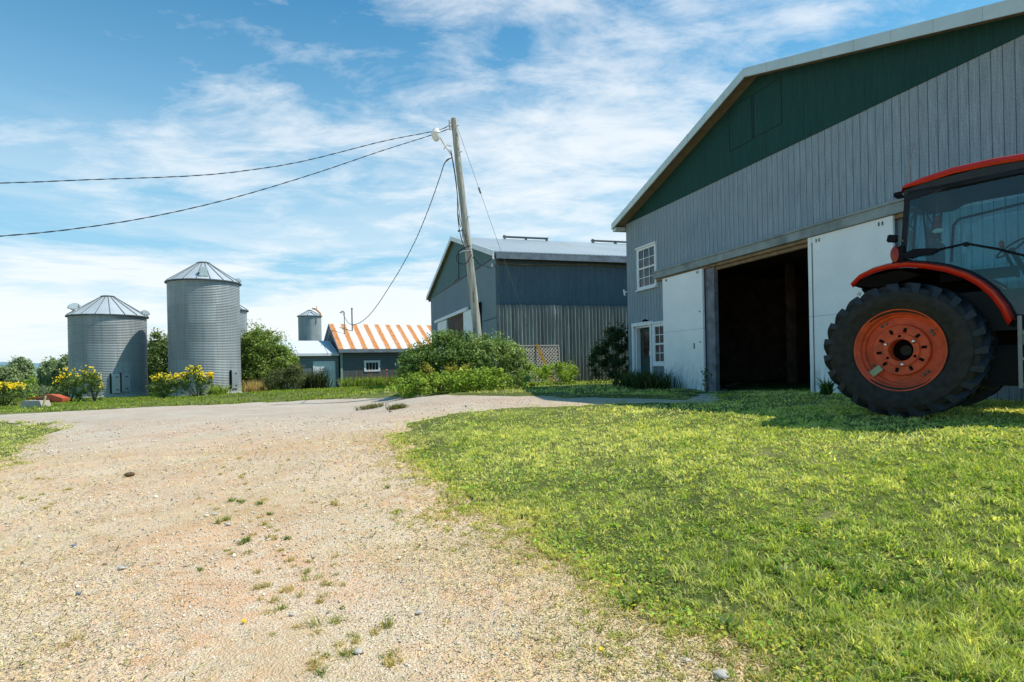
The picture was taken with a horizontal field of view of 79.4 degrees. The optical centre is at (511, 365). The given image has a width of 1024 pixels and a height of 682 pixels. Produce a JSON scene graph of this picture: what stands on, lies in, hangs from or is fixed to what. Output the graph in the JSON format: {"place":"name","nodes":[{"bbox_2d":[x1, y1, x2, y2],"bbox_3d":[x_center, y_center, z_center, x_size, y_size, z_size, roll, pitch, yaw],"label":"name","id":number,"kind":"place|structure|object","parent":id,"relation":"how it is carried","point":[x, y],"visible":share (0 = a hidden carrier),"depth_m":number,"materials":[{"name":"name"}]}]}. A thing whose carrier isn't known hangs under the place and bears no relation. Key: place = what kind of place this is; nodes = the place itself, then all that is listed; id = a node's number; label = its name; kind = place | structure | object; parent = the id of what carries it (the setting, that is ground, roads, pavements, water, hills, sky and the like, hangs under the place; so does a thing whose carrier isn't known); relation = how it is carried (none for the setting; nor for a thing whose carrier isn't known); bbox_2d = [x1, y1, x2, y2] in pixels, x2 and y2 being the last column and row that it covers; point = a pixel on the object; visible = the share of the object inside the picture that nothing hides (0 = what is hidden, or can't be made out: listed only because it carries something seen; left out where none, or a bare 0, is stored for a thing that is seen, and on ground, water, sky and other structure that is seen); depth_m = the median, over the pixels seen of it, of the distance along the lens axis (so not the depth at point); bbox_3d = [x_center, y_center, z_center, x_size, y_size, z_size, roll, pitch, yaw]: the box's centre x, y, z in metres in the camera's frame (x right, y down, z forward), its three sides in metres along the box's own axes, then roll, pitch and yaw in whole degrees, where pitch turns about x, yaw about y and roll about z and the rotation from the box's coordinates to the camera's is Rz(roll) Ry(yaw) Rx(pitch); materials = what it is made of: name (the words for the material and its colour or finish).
{"place":"outdoors","nodes":[
{"label":"outdoors","id":0,"kind":"place"},
{"bbox_2d":[0,362,161,376],"bbox_3d":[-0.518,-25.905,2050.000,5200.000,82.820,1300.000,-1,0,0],"label":"hills","id":1,"kind":"structure","parent":0,"point":[37,365],"depth_m":2163.29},
{"bbox_2d":[297,306,321,340],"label":"grain bin","id":2,"kind":"object","parent":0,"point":[309,326],"visible":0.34,"depth_m":73.90,"materials":[{"name":"metal"}]},
{"bbox_2d":[0,377,735,414],"bbox_3d":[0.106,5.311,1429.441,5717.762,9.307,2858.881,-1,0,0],"label":"grass field","id":3,"kind":"structure","parent":0,"point":[557,394],"depth_m":23.43,"materials":[{"name":"plant"}]},
{"bbox_2d":[0,365,23,385],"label":"broadleaf tree","id":4,"kind":"object","parent":3,"relation":"on","point":[11,374],"visible":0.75,"depth_m":61.48,"materials":[{"name":"green plant"}]},
{"bbox_2d":[0,381,27,405],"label":"coneflower clump","id":5,"kind":"object","parent":3,"relation":"on","point":[8,387],"visible":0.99,"depth_m":31.39,"materials":[{"name":"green plant"}]},
{"bbox_2d":[1,355,38,384],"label":"broadleaf tree","id":6,"kind":"object","parent":3,"relation":"on","point":[24,366],"visible":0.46,"depth_m":65.67,"materials":[{"name":"green plant"}]},
{"bbox_2d":[23,373,39,399],"bbox_3d":[-28.044,1.293,36.013,0.845,1.769,0.838,-1,0,0],"label":"mullein","id":7,"kind":"object","parent":3,"relation":"on","point":[34,382],"visible":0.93,"depth_m":35.90,"materials":[{"name":"green plant"}]},
{"bbox_2d":[20,400,50,407],"bbox_3d":[-21.998,1.795,28.500,1.020,0.360,0.600,-1,0,0],"label":"loader bucket","id":8,"kind":"object","parent":3,"relation":"on","point":[32,403],"visible":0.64,"depth_m":28.20,"materials":[{"name":"white metal"}]},
{"bbox_2d":[35,356,57,384],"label":"broadleaf tree","id":9,"kind":"object","parent":3,"relation":"on","point":[41,372],"visible":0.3,"depth_m":59.50,"materials":[{"name":"green plant"}]},
{"bbox_2d":[26,394,69,401],"bbox_3d":[-22.017,1.685,29.220,1.919,0.656,0.640,-1,0,0],"label":"orange implement","id":10,"kind":"object","parent":3,"relation":"on","point":[55,398],"visible":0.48,"depth_m":28.96,"materials":[{"name":"paint"}]},
{"bbox_2d":[43,359,60,389],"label":"broadleaf tree","id":11,"kind":"object","parent":3,"relation":"on","point":[50,371],"visible":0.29,"depth_m":57.37,"materials":[{"name":"green plant"}]},
{"bbox_2d":[53,354,68,386],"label":"broadleaf tree","id":12,"kind":"object","parent":3,"relation":"on","point":[62,363],"visible":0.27,"depth_m":56.49,"materials":[{"name":"green plant"}]},
{"bbox_2d":[49,367,87,401],"bbox_3d":[-24.065,1.107,33.480,1.924,2.006,1.138,-1,0,0],"label":"coneflower clump","id":13,"kind":"object","parent":3,"relation":"on","point":[62,382],"visible":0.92,"depth_m":33.36,"materials":[{"name":"green plant"}]},
{"bbox_2d":[77,365,104,400],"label":"coneflower clump","id":14,"kind":"object","parent":3,"relation":"on","point":[92,378],"visible":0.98,"depth_m":33.09,"materials":[{"name":"green plant"}]},
{"bbox_2d":[65,295,149,397],"bbox_3d":[-25.756,-1.030,39.400,4.500,6.890,4.500,-1,0,0],"label":"grain bin","id":15,"kind":"object","parent":3,"relation":"on","point":[107,336],"visible":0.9,"depth_m":37.82,"materials":[{"name":"metal"}]},
{"bbox_2d":[110,374,120,393],"bbox_3d":[-24.275,1.096,37.769,0.560,1.220,0.110,-1,0,-42],"label":"door","id":16,"kind":"structure","parent":15,"relation":"in","point":[115,387],"depth_m":37.73,"materials":[{"name":"grey metal"}]},
{"bbox_2d":[119,373,130,391],"bbox_3d":[-23.931,1.054,38.156,0.110,1.190,0.580,-1,0,34],"label":"door","id":17,"kind":"structure","parent":15,"relation":"in","point":[124,377],"depth_m":38.13,"materials":[{"name":"grey metal"}]},
{"bbox_2d":[0,378,261,398],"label":"undergrowth","id":18,"kind":"object","parent":3,"relation":"on","point":[43,390],"visible":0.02,"depth_m":49.39,"materials":[{"name":"green plant"}]},
{"bbox_2d":[147,327,167,391],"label":"willow tree","id":19,"kind":"object","parent":3,"relation":"on","point":[157,354],"visible":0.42,"depth_m":49.36,"materials":[{"name":"green plant"}]},
{"bbox_2d":[145,372,180,398],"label":"coneflower clump","id":20,"kind":"object","parent":3,"relation":"on","point":[167,386],"visible":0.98,"depth_m":34.10,"materials":[{"name":"green plant"}]},
{"bbox_2d":[173,365,213,396],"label":"coneflower clump","id":21,"kind":"object","parent":3,"relation":"on","point":[197,377],"visible":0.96,"depth_m":34.50,"materials":[{"name":"green plant"}]},
{"bbox_2d":[164,261,241,395],"bbox_3d":[-19.627,-2.163,39.400,4.420,8.910,4.420,-1,0,0],"label":"grain bin","id":22,"kind":"object","parent":3,"relation":"on","point":[203,312],"visible":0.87,"depth_m":37.71,"materials":[{"name":"metal"}]},
{"bbox_2d":[230,370,238,388],"bbox_3d":[-17.496,0.875,38.875,0.110,1.190,0.700,-1,0,13],"label":"door","id":23,"kind":"structure","parent":22,"relation":"in","point":[233,373],"depth_m":38.83,"materials":[{"name":"grey metal"}]},
{"bbox_2d":[202,383,242,395],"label":"lily clump","id":24,"kind":"object","parent":3,"relation":"on","point":[218,389],"visible":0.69,"depth_m":35.27,"materials":[{"name":"green plant"}]},
{"bbox_2d":[240,305,248,390],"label":"grain bin","id":25,"kind":"object","parent":3,"relation":"on","point":[243,317],"visible":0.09,"depth_m":43.80,"materials":[{"name":"metal"}]},
{"bbox_2d":[241,380,258,391],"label":"dry grass clump","id":26,"kind":"object","parent":3,"relation":"on","point":[245,388],"visible":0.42,"depth_m":41.20,"materials":[{"name":"beige plant"}]},
{"bbox_2d":[241,381,267,391],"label":"dry grass clump","id":27,"kind":"object","parent":3,"relation":"on","point":[254,387],"visible":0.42,"depth_m":41.17,"materials":[{"name":"beige plant"}]},
{"bbox_2d":[246,380,275,392],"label":"dry grass clump","id":28,"kind":"object","parent":3,"relation":"on","point":[260,381],"visible":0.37,"depth_m":41.08,"materials":[{"name":"beige plant"}]},
{"bbox_2d":[240,319,299,389],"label":"willow tree","id":29,"kind":"object","parent":3,"relation":"on","point":[263,353],"visible":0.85,"depth_m":42.62,"materials":[{"name":"green plant"}]},
{"bbox_2d":[259,361,308,390],"bbox_3d":[-14.672,0.789,39.507,3.146,2.137,2.105,-1,0,0],"label":"grey shrub","id":30,"kind":"object","parent":3,"relation":"on","point":[278,379],"visible":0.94,"depth_m":39.21,"materials":[{"name":"green plant"}]},
{"bbox_2d":[292,367,329,389],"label":"spiky shrub","id":31,"kind":"object","parent":3,"relation":"on","point":[307,383],"visible":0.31,"depth_m":42.08,"materials":[{"name":"green plant"}]},
{"bbox_2d":[303,367,333,388],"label":"spiky shrub","id":32,"kind":"object","parent":3,"relation":"on","point":[322,382],"visible":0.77,"depth_m":42.10,"materials":[{"name":"green plant"}]},
{"bbox_2d":[333,376,359,386],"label":"daylily clump","id":33,"kind":"object","parent":3,"relation":"on","point":[348,383],"visible":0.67,"depth_m":45.99,"materials":[{"name":"green plant"}]},
{"bbox_2d":[279,308,431,388],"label":"rust roofed shed","id":34,"kind":"structure","parent":3,"relation":"on","point":[340,350],"depth_m":48.27,"materials":[{"name":"white paint"}]},
{"bbox_2d":[315,363,333,387],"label":"annex door","id":35,"kind":"structure","parent":34,"relation":"in","point":[328,366],"depth_m":47.01,"materials":[{"name":"grey paint"}]},
{"bbox_2d":[364,360,380,371],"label":"window","id":36,"kind":"structure","parent":34,"relation":"in","point":[368,364],"depth_m":48.06,"materials":[{"name":"white paint"}]},
{"bbox_2d":[342,158,450,324],"bbox_3d":[-7.365,-5.262,35.411,0.967,4.553,29.026,-1,0,-23],"label":"shed cable","id":37,"kind":"object","parent":34,"relation":"attached to","point":[412,245],"visible":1,"depth_m":30.27,"materials":[{"name":"black rubber"}]},
{"bbox_2d":[348,376,375,386],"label":"daylily clump","id":38,"kind":"object","parent":3,"relation":"on","point":[364,382],"visible":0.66,"depth_m":46.40,"materials":[{"name":"green plant"}]},
{"bbox_2d":[362,376,383,385],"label":"daylily clump","id":39,"kind":"object","parent":3,"relation":"on","point":[374,380],"visible":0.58,"depth_m":46.87,"materials":[{"name":"green plant"}]},
{"bbox_2d":[376,375,395,385],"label":"daylily clump","id":40,"kind":"object","parent":3,"relation":"on","point":[386,381],"visible":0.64,"depth_m":47.24,"materials":[{"name":"green plant"}]},
{"bbox_2d":[393,328,489,393],"bbox_3d":[-2.390,-0.140,21.115,3.392,2.333,2.451,-1,0,0],"label":"rose bush","id":41,"kind":"object","parent":3,"relation":"on","point":[451,353],"visible":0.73,"depth_m":20.67,"materials":[{"name":"green plant"}]},
{"bbox_2d":[417,361,472,380],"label":"rust tinged weed","id":42,"kind":"object","parent":3,"relation":"on","point":[431,370],"visible":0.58,"depth_m":19.67,"materials":[{"name":"green plant"}]},
{"bbox_2d":[449,117,481,385],"bbox_3d":[-1.566,-3.871,21.974,1.191,9.893,0.331,-1,0,-6],"label":"utility pole","id":43,"kind":"object","parent":3,"relation":"on","point":[475,316],"visible":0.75,"depth_m":21.88,"materials":[{"name":"grey wood"}]},
{"bbox_2d":[0,129,447,236],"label":"power cable","id":44,"kind":"object","parent":43,"relation":"attached to","point":[205,204],"visible":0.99,"depth_m":16.87,"materials":[{"name":"black rubber"}]},
{"bbox_2d":[0,125,448,183],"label":"power cable","id":45,"kind":"object","parent":43,"relation":"attached to","point":[206,174],"visible":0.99,"depth_m":18.04,"materials":[{"name":"black rubber"}]},
{"bbox_2d":[431,128,451,154],"bbox_3d":[-2.503,-7.877,21.769,0.340,0.849,0.797,-1,0,42],"label":"yard lamp","id":46,"kind":"object","parent":43,"relation":"attached to","point":[436,133],"visible":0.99,"depth_m":21.52,"materials":[{"name":"metal"}]},
{"bbox_2d":[451,151,466,251],"bbox_3d":[-1.881,-5.797,21.750,0.507,3.624,0.032,-1,0,0],"label":"drop cable","id":47,"kind":"object","parent":43,"relation":"hanging from","point":[457,207],"visible":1,"depth_m":21.74,"materials":[{"name":"black rubber"}]},
{"bbox_2d":[451,154,468,246],"bbox_3d":[-1.831,-5.822,21.700,0.599,3.387,0.028,-1,0,0],"label":"drop cable","id":48,"kind":"object","parent":43,"relation":"attached to","point":[457,199],"visible":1,"depth_m":21.69,"materials":[{"name":"black rubber"}]},
{"bbox_2d":[458,130,527,324],"bbox_3d":[-0.621,-5.134,24.645,0.016,6.699,5.854,-1,0,25],"label":"guy wire","id":49,"kind":"object","parent":43,"relation":"attached to","point":[491,224],"visible":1,"depth_m":24.31,"materials":[{"name":"grey metal"}]},
{"bbox_2d":[461,329,533,389],"bbox_3d":[-0.505,-0.158,20.958,2.504,2.208,1.729,-1,0,0],"label":"rose bush","id":50,"kind":"object","parent":3,"relation":"on","point":[505,351],"visible":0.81,"depth_m":20.65,"materials":[{"name":"green plant"}]},
{"bbox_2d":[426,235,628,382],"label":"sheet metal barn","id":51,"kind":"structure","parent":3,"relation":"on","point":[572,298],"depth_m":28.09,"materials":[{"name":"grey metal"}]},
{"bbox_2d":[438,320,447,371],"bbox_3d":[-4.337,-0.713,38.628,0.065,4.100,3.050,-1,0,-17],"label":"sliding door","id":52,"kind":"structure","parent":51,"relation":"in","point":[441,325],"depth_m":38.42,"materials":[{"name":"white metal"}]},
{"bbox_2d":[463,309,473,350],"bbox_3d":[-2.119,-0.858,31.412,0.065,3.950,2.800,-1,0,-17],"label":"sliding door","id":53,"kind":"structure","parent":51,"relation":"in","point":[467,319],"depth_m":31.82,"materials":[{"name":"white metal"}]},
{"bbox_2d":[605,368,653,386],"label":"daylily clump","id":54,"kind":"object","parent":3,"relation":"on","point":[617,381],"visible":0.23,"depth_m":19.92,"materials":[{"name":"green plant"}]},
{"bbox_2d":[615,369,661,388],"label":"daylily clump","id":55,"kind":"object","parent":3,"relation":"on","point":[632,378],"visible":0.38,"depth_m":18.79,"materials":[{"name":"green plant"}]},
{"bbox_2d":[621,367,680,389],"bbox_3d":[4.127,0.375,18.136,1.990,0.722,1.703,-1,0,-40],"label":"daylily clump","id":56,"kind":"object","parent":3,"relation":"on","point":[650,382],"visible":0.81,"depth_m":18.05,"materials":[{"name":"green plant"}]},
{"bbox_2d":[0,382,813,681],"bbox_3d":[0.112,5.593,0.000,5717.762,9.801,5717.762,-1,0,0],"label":"gravel yard","id":57,"kind":"structure","parent":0,"point":[260,655],"depth_m":4.67,"materials":[{"name":"beige gravel"}]},
{"bbox_2d":[0,422,61,466],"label":"grass verge","id":58,"kind":"object","parent":57,"relation":"on","point":[26,437],"depth_m":14.95,"materials":[{"name":"plant"}]},
{"bbox_2d":[57,631,85,641],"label":"weed tuft","id":59,"kind":"object","parent":57,"relation":"on","point":[75,637],"visible":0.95,"depth_m":3.46,"materials":[{"name":"beige plant"}]},
{"bbox_2d":[256,581,273,587],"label":"weed tuft","id":60,"kind":"object","parent":57,"relation":"on","point":[267,585],"visible":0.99,"depth_m":4.13,"materials":[{"name":"beige plant"}]},
{"bbox_2d":[260,605,278,614],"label":"weed tuft","id":61,"kind":"object","parent":57,"relation":"on","point":[268,611],"visible":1,"depth_m":3.71,"materials":[{"name":"beige plant"}]},
{"bbox_2d":[260,593,283,603],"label":"weed tuft","id":62,"kind":"object","parent":57,"relation":"on","point":[273,599],"visible":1,"depth_m":3.89,"materials":[{"name":"beige plant"}]},
{"bbox_2d":[294,612,328,627],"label":"weed tuft","id":63,"kind":"object","parent":57,"relation":"on","point":[314,623],"visible":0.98,"depth_m":3.51,"materials":[{"name":"green plant"}]},
{"bbox_2d":[302,663,321,672],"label":"weed tuft","id":64,"kind":"object","parent":57,"relation":"on","point":[314,666],"visible":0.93,"depth_m":3.00,"materials":[{"name":"beige plant"}]},
{"bbox_2d":[302,658,324,666],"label":"weed tuft","id":65,"kind":"object","parent":57,"relation":"on","point":[312,663],"visible":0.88,"depth_m":3.05,"materials":[{"name":"beige plant"}]},
{"bbox_2d":[306,625,326,635],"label":"weed tuft","id":66,"kind":"object","parent":57,"relation":"on","point":[318,631],"visible":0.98,"depth_m":3.40,"materials":[{"name":"beige plant"}]},
{"bbox_2d":[315,589,336,596],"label":"weed tuft","id":67,"kind":"object","parent":57,"relation":"on","point":[325,595],"visible":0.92,"depth_m":3.95,"materials":[{"name":"beige plant"}]},
{"bbox_2d":[310,661,344,677],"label":"weed tuft","id":68,"kind":"object","parent":57,"relation":"on","point":[323,670],"visible":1,"depth_m":2.96,"materials":[{"name":"green plant"}]},
{"bbox_2d":[325,613,350,625],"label":"weed tuft","id":69,"kind":"object","parent":57,"relation":"on","point":[337,620],"visible":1,"depth_m":3.55,"materials":[{"name":"green plant"}]},
{"bbox_2d":[330,636,351,648],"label":"weed tuft","id":70,"kind":"object","parent":57,"relation":"on","point":[339,643],"visible":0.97,"depth_m":3.25,"materials":[{"name":"beige plant"}]},
{"bbox_2d":[333,646,349,656],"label":"weed tuft","id":71,"kind":"object","parent":57,"relation":"on","point":[345,650],"visible":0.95,"depth_m":3.15,"materials":[{"name":"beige plant"}]},
{"bbox_2d":[334,645,355,660],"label":"weed tuft","id":72,"kind":"object","parent":57,"relation":"on","point":[342,654],"visible":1,"depth_m":3.13,"materials":[{"name":"green plant"}]},
{"bbox_2d":[353,648,364,653],"bbox_3d":[-0.784,1.466,3.165,0.059,0.025,0.047,-1,0,0],"label":"stone","id":73,"kind":"object","parent":57,"relation":"on","point":[359,651],"visible":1,"depth_m":3.15,"materials":[{"name":"white stone"}]},
{"bbox_2d":[353,401,388,410],"bbox_3d":[-3.946,1.123,17.152,0.987,0.227,0.957,-1,0,0],"label":"grass clod","id":74,"kind":"object","parent":57,"relation":"on","point":[370,406],"depth_m":17.07,"materials":[{"name":"green plant"}]},
{"bbox_2d":[369,627,379,635],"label":"weed tuft","id":75,"kind":"object","parent":57,"relation":"on","point":[375,632],"visible":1,"depth_m":3.38,"materials":[{"name":"beige plant"}]},
{"bbox_2d":[377,613,394,630],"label":"weed tuft","id":76,"kind":"object","parent":57,"relation":"on","point":[388,622],"visible":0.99,"depth_m":3.47,"materials":[{"name":"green plant"}]},
{"bbox_2d":[381,655,400,668],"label":"weed tuft","id":77,"kind":"object","parent":57,"relation":"on","point":[392,662],"visible":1,"depth_m":3.03,"materials":[{"name":"beige plant"}]},
{"bbox_2d":[381,645,401,654],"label":"weed tuft","id":78,"kind":"object","parent":57,"relation":"on","point":[392,650],"visible":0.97,"depth_m":3.15,"materials":[{"name":"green plant"}]},
{"bbox_2d":[385,403,408,409],"bbox_3d":[-2.927,1.034,15.765,0.629,0.203,0.688,-1,0,-37],"label":"grass clod","id":79,"kind":"object","parent":57,"relation":"on","point":[397,406],"depth_m":15.69,"materials":[{"name":"green plant"}]},
{"bbox_2d":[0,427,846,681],"bbox_3d":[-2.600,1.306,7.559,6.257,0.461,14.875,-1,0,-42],"label":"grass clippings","id":80,"kind":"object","parent":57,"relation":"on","point":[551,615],"depth_m":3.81,"materials":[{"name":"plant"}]},
{"bbox_2d":[386,365,513,398],"bbox_3d":[-1.958,0.524,19.564,4.034,1.033,1.476,-1,0,-6],"label":"creeper","id":81,"kind":"object","parent":57,"relation":"on","point":[478,376],"visible":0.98,"depth_m":19.36,"materials":[{"name":"green plant"}]},
{"bbox_2d":[507,345,560,382],"bbox_3d":[0.811,-0.041,27.104,2.830,1.750,0.047,-1,-7,-17],"label":"lattice panel","id":82,"kind":"object","parent":57,"relation":"on","point":[546,351],"visible":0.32,"depth_m":27.33,"materials":[{"name":"grey wood"}]},
{"bbox_2d":[505,360,581,387],"bbox_3d":[1.069,0.300,23.463,1.544,1.102,4.108,-1,0,39],"label":"creeper","id":83,"kind":"object","parent":57,"relation":"on","point":[544,373],"visible":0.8,"depth_m":23.78,"materials":[{"name":"green plant"}]},
{"bbox_2d":[536,344,553,381],"bbox_3d":[1.454,-0.079,27.071,0.922,1.787,0.079,-1,0,31],"label":"yellow board","id":84,"kind":"object","parent":57,"relation":"on","point":[541,355],"visible":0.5,"depth_m":27.13,"materials":[{"name":"yellow wood"}]},
{"bbox_2d":[586,320,628,384],"bbox_3d":[3.511,-0.388,22.114,1.671,2.469,1.837,-1,0,0],"label":"lilac bush","id":85,"kind":"object","parent":57,"relation":"on","point":[612,339],"visible":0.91,"depth_m":21.98,"materials":[{"name":"green plant"}]},
{"bbox_2d":[611,590,642,608],"bbox_3d":[0.711,1.380,3.604,0.237,0.099,0.191,-1,0,-23],"label":"plantain","id":86,"kind":"object","parent":57,"relation":"on","point":[634,600],"visible":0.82,"depth_m":3.62,"materials":[{"name":"green plant"}]},
{"bbox_2d":[712,669,729,679],"bbox_3d":[0.961,1.413,2.822,0.075,0.043,0.065,-1,0,-23],"label":"stone","id":87,"kind":"object","parent":57,"relation":"on","point":[720,673],"visible":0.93,"depth_m":2.81,"materials":[{"name":"white stone"}]},
{"bbox_2d":[611,0,1023,400],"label":"green gabled barn","id":88,"kind":"structure","parent":57,"relation":"on","point":[758,220],"depth_m":13.46,"materials":[{"name":"grey"}]},
{"bbox_2d":[640,327,649,373],"bbox_3d":[4.530,-0.311,20.552,0.066,2.100,0.980,-1,0,-17],"label":"door","id":89,"kind":"structure","parent":88,"relation":"in","point":[644,332],"depth_m":20.69,"materials":[{"name":"grey glass"}]},
{"bbox_2d":[635,241,657,291],"bbox_3d":[4.376,-3.209,20.146,0.100,1.452,1.300,-1,0,-17],"label":"window","id":90,"kind":"structure","parent":88,"relation":"in","point":[646,255],"depth_m":20.15,"materials":[{"name":"white paint"}]},
{"bbox_2d":[650,321,663,365],"bbox_3d":[4.640,-0.684,19.453,0.100,1.412,0.890,-1,0,-17],"label":"window","id":91,"kind":"structure","parent":88,"relation":"in","point":[657,327],"depth_m":19.57,"materials":[{"name":"white paint"}]},
{"bbox_2d":[662,269,705,390],"bbox_3d":[4.993,-0.928,18.015,0.066,3.485,2.090,-1,0,-17],"label":"sliding door","id":92,"kind":"structure","parent":88,"relation":"in","point":[683,294],"depth_m":17.86,"materials":[{"name":"white metal"}]},
{"bbox_2d":[808,215,894,392],"bbox_3d":[6.743,-0.995,12.324,0.064,3.520,2.060,-1,0,-17],"label":"sliding door","id":93,"kind":"structure","parent":88,"relation":"in","point":[836,258],"depth_m":12.63,"materials":[{"name":"white metal"}]},
{"bbox_2d":[0,0,1003,362],"label":"sky","id":94,"kind":"structure","parent":0,"point":[564,110],"materials":[{"name":"blue"}]},
{"bbox_2d":[0,378,1023,681],"bbox_3d":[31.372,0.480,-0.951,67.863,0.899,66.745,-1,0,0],"label":"lawn","id":95,"kind":"structure","parent":0,"point":[774,385],"depth_m":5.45,"materials":[{"name":"plant"}]},
{"bbox_2d":[700,364,712,391],"bbox_3d":[5.181,0.386,16.393,0.340,0.862,0.237,-1,0,-8],"label":"sapling","id":96,"kind":"object","parent":95,"relation":"on","point":[705,380],"visible":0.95,"depth_m":16.39,"materials":[{"name":"green plant"}]},
{"bbox_2d":[715,603,751,632],"bbox_3d":[1.180,1.360,3.284,0.204,0.114,0.215,-1,0,22],"label":"plantain","id":97,"kind":"object","parent":95,"relation":"on","point":[730,622],"visible":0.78,"depth_m":3.28,"materials":[{"name":"green plant"}]},
{"bbox_2d":[771,557,790,574],"bbox_3d":[1.725,1.304,3.951,0.130,0.117,0.240,-1,0,17],"label":"plantain","id":98,"kind":"object","parent":95,"relation":"on","point":[779,566],"visible":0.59,"depth_m":3.95,"materials":[{"name":"green plant"}]},
{"bbox_2d":[813,377,836,394],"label":"broadleaf weed","id":99,"kind":"object","parent":95,"relation":"on","point":[826,388],"visible":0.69,"depth_m":12.13,"materials":[{"name":"green plant"}]},
{"bbox_2d":[880,616,925,638],"bbox_3d":[1.938,1.337,3.114,0.210,0.109,0.179,-1,0,-27],"label":"plantain","id":100,"kind":"object","parent":95,"relation":"on","point":[909,633],"visible":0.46,"depth_m":3.10,"materials":[{"name":"green plant"}]},
{"bbox_2d":[824,143,1023,416],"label":"tractor","id":101,"kind":"object","parent":95,"relation":"on","point":[931,331],"visible":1,"depth_m":7.99,"materials":[{"name":"rubber"}]},
{"bbox_2d":[968,598,982,630],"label":"dead stalk","id":102,"kind":"object","parent":95,"relation":"on","point":[976,611],"visible":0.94,"depth_m":3.06,"materials":[{"name":"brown plant"}]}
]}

